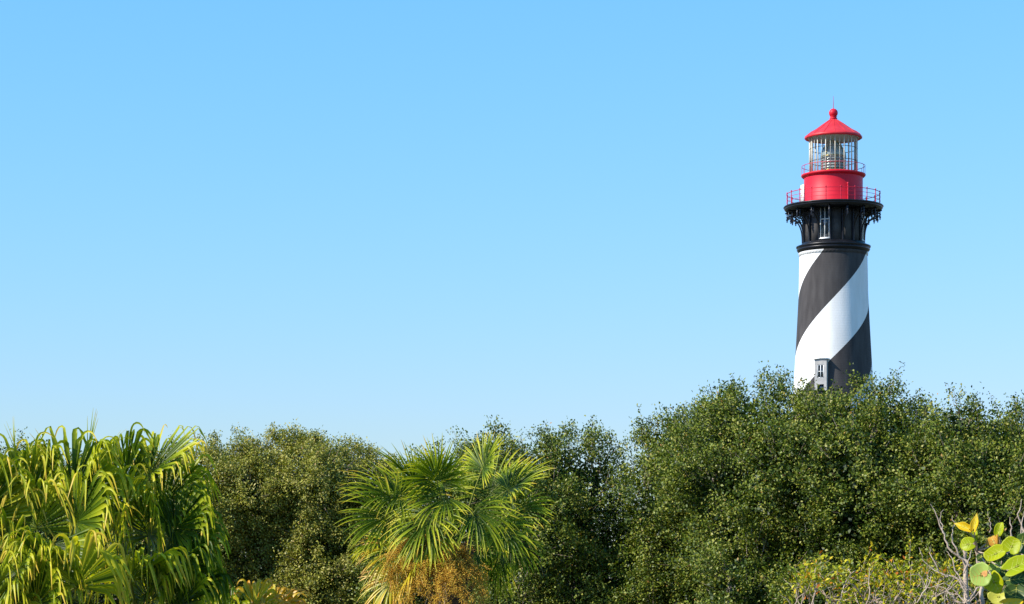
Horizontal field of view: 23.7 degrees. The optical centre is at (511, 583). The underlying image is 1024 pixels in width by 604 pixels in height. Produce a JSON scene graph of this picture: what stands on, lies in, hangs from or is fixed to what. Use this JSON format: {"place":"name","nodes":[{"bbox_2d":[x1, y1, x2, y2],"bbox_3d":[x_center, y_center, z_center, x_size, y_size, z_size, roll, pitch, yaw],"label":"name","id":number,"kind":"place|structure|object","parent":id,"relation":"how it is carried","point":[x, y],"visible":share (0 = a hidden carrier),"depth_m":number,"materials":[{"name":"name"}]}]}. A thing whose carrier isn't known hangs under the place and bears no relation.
{"place":"outdoors","nodes":[
{"label":"outdoors","id":0,"kind":"place"},
{"bbox_2d":[0,0,1023,584],"label":"sky","id":1,"kind":"structure","parent":0,"point":[386,222],"materials":[{"name":"blue"}]},
{"bbox_3d":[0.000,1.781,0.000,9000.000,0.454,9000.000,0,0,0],"label":"ground","id":2,"kind":"structure","parent":0,"visible":0},
{"bbox_2d":[0,421,136,603],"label":"fan palm","id":3,"kind":"object","parent":2,"relation":"on","point":[26,487],"visible":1,"depth_m":16.82,"materials":[{"name":"green plant"}]},
{"bbox_2d":[0,427,211,603],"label":"oak tree","id":4,"kind":"object","parent":2,"relation":"on","point":[137,546],"visible":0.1,"depth_m":47.25,"materials":[{"name":"green plant"}]},
{"bbox_2d":[64,411,236,603],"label":"fan palm","id":5,"kind":"object","parent":2,"relation":"on","point":[177,568],"visible":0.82,"depth_m":17.53,"materials":[{"name":"green plant"}]},
{"bbox_2d":[197,578,311,603],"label":"fan palm","id":6,"kind":"object","parent":2,"relation":"on","point":[263,595],"visible":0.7,"depth_m":18.41,"materials":[{"name":"plant"}]},
{"bbox_2d":[128,418,417,603],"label":"oak tree","id":7,"kind":"object","parent":2,"relation":"on","point":[277,512],"visible":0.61,"depth_m":58.46,"materials":[{"name":"green plant"}]},
{"bbox_2d":[341,426,520,603],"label":"oak tree","id":8,"kind":"object","parent":2,"relation":"on","point":[363,600],"visible":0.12,"depth_m":55.45,"materials":[{"name":"green plant"}]},
{"bbox_2d":[333,431,555,603],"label":"cabbage palm","id":9,"kind":"object","parent":2,"relation":"on","point":[456,567],"visible":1,"depth_m":33.58,"materials":[{"name":"green plant"}]},
{"bbox_2d":[448,415,662,603],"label":"oak tree","id":10,"kind":"object","parent":2,"relation":"on","point":[578,554],"visible":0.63,"depth_m":49.10,"materials":[{"name":"green plant"}]},
{"bbox_2d":[593,386,762,603],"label":"oak tree","id":11,"kind":"object","parent":2,"relation":"on","point":[651,581],"visible":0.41,"depth_m":47.95,"materials":[{"name":"green plant"}]},
{"bbox_2d":[635,360,867,603],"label":"oak tree","id":12,"kind":"object","parent":2,"relation":"on","point":[727,504],"visible":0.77,"depth_m":44.98,"materials":[{"name":"green plant"}]},
{"bbox_2d":[734,361,931,603],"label":"oak tree","id":13,"kind":"object","parent":2,"relation":"on","point":[859,426],"visible":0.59,"depth_m":43.74,"materials":[{"name":"green plant"}]},
{"bbox_2d":[783,96,883,418],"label":"lighthouse","id":14,"kind":"object","parent":2,"relation":"on","point":[832,210],"visible":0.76,"depth_m":243.23,"materials":[{"name":"white paint"}]},
{"bbox_2d":[800,184,803,200],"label":"service door","id":15,"kind":"structure","parent":14,"relation":"in","point":[801,186],"depth_m":245.82,"materials":[{"name":"white paint"}]},
{"bbox_2d":[813,358,829,390],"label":"stair window","id":16,"kind":"structure","parent":14,"relation":"in","point":[821,364],"depth_m":242.13,"materials":[{"name":"white paint"}]},
{"bbox_2d":[819,207,829,238],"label":"window","id":17,"kind":"structure","parent":14,"relation":"in","point":[824,216],"depth_m":243.31,"materials":[{"name":"white paint"}]},
{"bbox_2d":[862,210,864,241],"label":"window","id":18,"kind":"structure","parent":14,"relation":"in","point":[862,210],"depth_m":245.16,"materials":[{"name":"white paint"}]},
{"bbox_2d":[777,529,921,603],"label":"yellow leaf shrub","id":19,"kind":"object","parent":2,"relation":"on","point":[811,580],"visible":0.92,"depth_m":21.88,"materials":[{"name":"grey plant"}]},
{"bbox_2d":[845,386,981,603],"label":"oak tree","id":20,"kind":"object","parent":2,"relation":"on","point":[924,454],"visible":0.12,"depth_m":43.61,"materials":[{"name":"green plant"}]},
{"bbox_2d":[867,536,988,603],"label":"yellow leaf shrub","id":21,"kind":"object","parent":2,"relation":"on","point":[919,584],"visible":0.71,"depth_m":21.19,"materials":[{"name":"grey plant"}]},
{"bbox_2d":[861,382,1023,603],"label":"oak tree","id":22,"kind":"object","parent":2,"relation":"on","point":[975,455],"visible":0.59,"depth_m":42.13,"materials":[{"name":"green plant"}]},
{"bbox_2d":[909,499,1023,603],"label":"bare shrub","id":23,"kind":"object","parent":2,"relation":"on","point":[965,587],"visible":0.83,"depth_m":20.02,"materials":[{"name":"grey plant"}]},
{"bbox_2d":[954,513,1023,603],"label":"sea grape","id":24,"kind":"object","parent":2,"relation":"on","point":[1009,566],"visible":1,"depth_m":10.96,"materials":[{"name":"green plant"}]},
{"bbox_2d":[958,390,1023,603],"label":"oak tree","id":25,"kind":"object","parent":2,"relation":"on","point":[1015,419],"visible":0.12,"depth_m":42.81,"materials":[{"name":"green plant"}]}
]}

